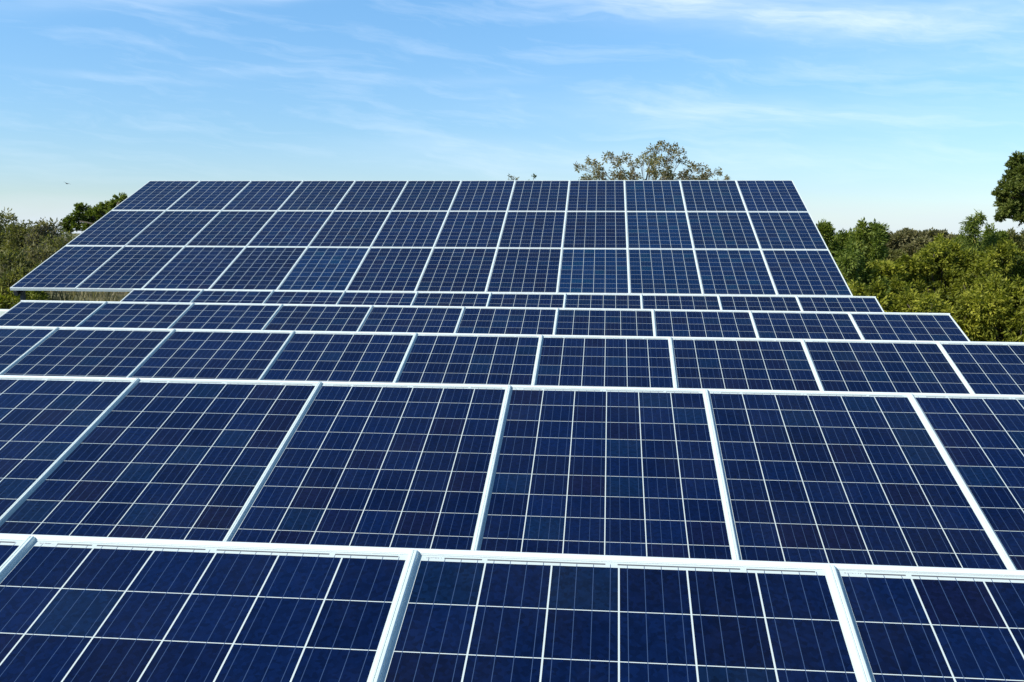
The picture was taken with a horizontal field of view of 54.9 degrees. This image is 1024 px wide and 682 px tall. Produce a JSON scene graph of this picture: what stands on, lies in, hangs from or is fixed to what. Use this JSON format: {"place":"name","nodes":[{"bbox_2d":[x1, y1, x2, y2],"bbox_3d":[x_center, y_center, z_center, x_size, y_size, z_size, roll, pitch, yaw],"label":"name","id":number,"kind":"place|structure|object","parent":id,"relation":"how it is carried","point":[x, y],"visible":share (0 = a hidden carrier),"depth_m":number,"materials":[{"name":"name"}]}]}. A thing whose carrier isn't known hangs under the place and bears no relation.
{"place":"outdoors","nodes":[
{"label":"outdoors","id":0,"kind":"place"},
{"bbox_2d":[0,0,1023,237],"label":"sky","id":1,"kind":"structure","parent":0,"point":[900,114],"materials":[{"name":"blue"}]},
{"bbox_2d":[11,233,1018,340],"bbox_3d":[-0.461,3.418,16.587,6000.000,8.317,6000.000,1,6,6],"label":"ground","id":2,"kind":"structure","parent":0,"point":[91,293],"depth_m":23.03,"materials":[{"name":"green plant"}]},
{"bbox_2d":[0,309,8,315],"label":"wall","id":3,"kind":"structure","parent":2,"relation":"on","point":[2,311],"depth_m":13.69,"materials":[{"name":"white"}]},
{"bbox_2d":[0,207,24,252],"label":"leafy tree","id":4,"kind":"object","parent":2,"relation":"on","point":[3,217],"visible":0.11,"depth_m":34.67,"materials":[{"name":"green plant"}]},
{"bbox_2d":[0,248,31,273],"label":"tangled shrub","id":5,"kind":"object","parent":2,"relation":"on","point":[14,258],"visible":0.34,"depth_m":25.14,"materials":[{"name":"green plant"}]},
{"bbox_2d":[0,263,49,303],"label":"tangled shrub","id":6,"kind":"object","parent":2,"relation":"on","point":[11,279],"visible":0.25,"depth_m":21.36,"materials":[{"name":"green plant"}]},
{"bbox_2d":[0,219,50,254],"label":"leafy tree","id":7,"kind":"object","parent":2,"relation":"on","point":[16,238],"visible":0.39,"depth_m":32.26,"materials":[{"name":"green plant"}]},
{"bbox_2d":[0,287,51,308],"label":"weed","id":8,"kind":"object","parent":2,"relation":"on","point":[37,296],"visible":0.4,"depth_m":20.36,"materials":[{"name":"green plant"}]},
{"bbox_2d":[20,241,55,268],"bbox_3d":[-12.606,-1.926,26.275,1.239,1.508,1.370,-1,6,-14],"label":"tangled shrub","id":9,"kind":"object","parent":2,"relation":"on","point":[43,254],"visible":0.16,"depth_m":26.04,"materials":[{"name":"green plant"}]},
{"bbox_2d":[33,259,45,268],"bbox_3d":[-10.845,-1.518,23.634,1.269,1.093,1.164,-3,7,-30],"label":"tangled shrub","id":10,"kind":"object","parent":2,"relation":"on","point":[37,265],"depth_m":23.45,"materials":[{"name":"green plant"}]},
{"bbox_2d":[21,217,66,254],"bbox_3d":[-14.900,-2.946,31.493,1.526,2.075,1.642,1,6,6],"label":"twiggy shrub","id":11,"kind":"object","parent":2,"relation":"on","point":[42,227],"visible":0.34,"depth_m":31.14,"materials":[{"name":"green plant"}]},
{"bbox_2d":[38,228,79,252],"bbox_3d":[-13.656,-2.632,30.384,1.808,1.758,1.710,1,6,6],"label":"twiggy shrub","id":12,"kind":"object","parent":2,"relation":"on","point":[59,243],"visible":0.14,"depth_m":30.13,"materials":[{"name":"green plant"}]},
{"bbox_2d":[0,265,129,308],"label":"dry grass","id":13,"kind":"structure","parent":2,"relation":"on","point":[61,298],"depth_m":22.07,"materials":[{"name":"plant"}]},
{"bbox_2d":[58,192,127,234],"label":"leafy tree","id":14,"kind":"object","parent":2,"relation":"on","point":[89,217],"visible":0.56,"depth_m":45.67,"materials":[{"name":"green plant"}]},
{"bbox_2d":[10,180,852,301],"bbox_3d":[-1.176,-1.042,16.070,12.025,3.378,4.712,1,6,6],"label":"solar array","id":15,"kind":"object","parent":2,"relation":"on","point":[731,237],"visible":0.94,"depth_m":15.52,"materials":[{"name":"blue glass"}]},
{"bbox_2d":[0,300,969,340],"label":"solar array","id":16,"kind":"object","parent":2,"relation":"on","point":[618,322],"visible":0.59,"depth_m":10.15,"materials":[{"name":"blue glass"}]},
{"bbox_2d":[120,289,883,311],"bbox_3d":[-0.358,0.237,12.475,9.958,1.622,1.586,1,6,6],"label":"solar array","id":17,"kind":"object","parent":2,"relation":"on","point":[703,302],"visible":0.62,"depth_m":12.91,"materials":[{"name":"blue glass"}]},
{"bbox_2d":[0,375,1023,569],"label":"solar array","id":18,"kind":"object","parent":2,"relation":"on","point":[898,479],"visible":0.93,"depth_m":4.35,"materials":[{"name":"blue glass"}]},
{"bbox_2d":[0,533,1023,681],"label":"solar array","id":19,"kind":"object","parent":2,"relation":"on","point":[90,609],"visible":1,"depth_m":2.20,"materials":[{"name":"blue glass"}]},
{"bbox_2d":[0,326,1023,394],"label":"solar array","id":20,"kind":"object","parent":2,"relation":"on","point":[953,367],"visible":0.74,"depth_m":7.34,"materials":[{"name":"blue glass"}]},
{"bbox_2d":[582,154,701,179],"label":"sparse tree","id":21,"kind":"object","parent":2,"relation":"on","point":[650,162],"visible":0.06,"depth_m":44.55,"materials":[{"name":"green plant"}]},
{"bbox_2d":[574,140,729,179],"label":"sparse tree","id":22,"kind":"object","parent":2,"relation":"on","point":[653,170],"visible":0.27,"depth_m":42.70,"materials":[{"name":"green plant"}]},
{"bbox_2d":[816,219,839,262],"bbox_3d":[10.712,-2.145,34.068,1.495,4.224,1.426,-6,9,-44],"label":"leafy tree","id":23,"kind":"object","parent":2,"relation":"on","point":[826,230],"visible":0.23,"depth_m":33.64,"materials":[{"name":"green plant"}]},
{"bbox_2d":[834,228,856,253],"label":"leafy tree","id":24,"kind":"object","parent":2,"relation":"on","point":[841,237],"visible":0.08,"depth_m":34.68,"materials":[{"name":"green plant"}]},
{"bbox_2d":[831,240,893,295],"bbox_3d":[9.226,-1.092,27.292,2.244,3.470,2.328,-3,7,-25],"label":"bushy tree","id":25,"kind":"object","parent":2,"relation":"on","point":[849,262],"visible":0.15,"depth_m":26.70,"materials":[{"name":"green plant"}]},
{"bbox_2d":[843,217,890,279],"bbox_3d":[11.872,-1.911,33.013,1.663,4.500,1.818,-3,7,-27],"label":"leafy tree","id":26,"kind":"object","parent":2,"relation":"on","point":[872,238],"visible":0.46,"depth_m":32.48,"materials":[{"name":"green plant"}]},
{"bbox_2d":[842,273,897,311],"bbox_3d":[7.929,-0.237,22.470,2.304,2.613,2.223,1,6,6],"label":"bush","id":27,"kind":"object","parent":2,"relation":"on","point":[876,289],"visible":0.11,"depth_m":21.83,"materials":[{"name":"green plant"}]},
{"bbox_2d":[882,248,906,262],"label":"tree","id":28,"kind":"object","parent":2,"relation":"on","point":[894,255],"visible":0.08,"depth_m":57.29,"materials":[{"name":"green plant"}]},
{"bbox_2d":[859,253,944,304],"bbox_3d":[10.786,-0.866,28.223,2.770,3.370,2.477,-2,7,-17],"label":"bushy tree","id":29,"kind":"object","parent":2,"relation":"on","point":[897,274],"visible":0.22,"depth_m":27.79,"materials":[{"name":"green plant"}]},
{"bbox_2d":[883,227,955,261],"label":"tree","id":30,"kind":"object","parent":2,"relation":"on","point":[908,241],"visible":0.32,"depth_m":58.78,"materials":[{"name":"green plant"}]},
{"bbox_2d":[888,281,985,341],"bbox_3d":[9.198,-0.032,21.275,2.230,2.479,2.432,1,6,6],"label":"bush","id":31,"kind":"object","parent":2,"relation":"on","point":[924,304],"visible":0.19,"depth_m":20.60,"materials":[{"name":"green plant"}]},
{"bbox_2d":[912,237,978,305],"bbox_3d":[12.653,-1.114,28.916,2.945,3.883,2.873,1,6,6],"label":"bushy tree","id":32,"kind":"object","parent":2,"relation":"on","point":[935,269],"visible":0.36,"depth_m":28.41,"materials":[{"name":"green plant"}]},
{"bbox_2d":[921,233,980,288],"bbox_3d":[15.856,-1.943,35.622,2.547,3.925,2.396,1,6,6],"label":"leafy tree","id":33,"kind":"object","parent":2,"relation":"on","point":[937,239],"visible":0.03,"depth_m":35.73,"materials":[{"name":"green plant"}]},
{"bbox_2d":[952,209,1000,258],"bbox_3d":[15.979,-2.159,34.046,1.646,4.799,1.738,1,6,6],"label":"leafy tree","id":34,"kind":"object","parent":2,"relation":"on","point":[971,230],"visible":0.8,"depth_m":33.41,"materials":[{"name":"green plant"}]},
{"bbox_2d":[945,237,1023,305],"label":"bushy tree","id":35,"kind":"object","parent":2,"relation":"on","point":[988,262],"visible":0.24,"depth_m":27.31,"materials":[{"name":"green plant"}]},
{"bbox_2d":[962,272,1023,341],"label":"bush","id":36,"kind":"object","parent":2,"relation":"on","point":[999,302],"visible":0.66,"depth_m":20.29,"materials":[{"name":"green plant"}]},
{"bbox_2d":[980,222,1018,280],"bbox_3d":[16.957,-2.004,34.492,1.504,4.323,1.496,1,6,6],"label":"leafy tree","id":37,"kind":"object","parent":2,"relation":"on","point":[988,230],"visible":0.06,"depth_m":34.34,"materials":[{"name":"green plant"}]},
{"bbox_2d":[990,150,1023,225],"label":"tree","id":38,"kind":"object","parent":2,"relation":"on","point":[1009,197],"visible":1,"depth_m":43.38,"materials":[{"name":"green plant"}]},
{"bbox_2d":[1004,227,1023,259],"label":"leafy tree","id":39,"kind":"object","parent":2,"relation":"on","point":[1018,239],"visible":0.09,"depth_m":35.00,"materials":[{"name":"green plant"}]},
{"bbox_2d":[1004,253,1023,337],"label":"bushy tree","id":40,"kind":"object","parent":2,"relation":"on","point":[1021,258],"visible":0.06,"depth_m":28.33,"materials":[{"name":"green plant"}]}
]}

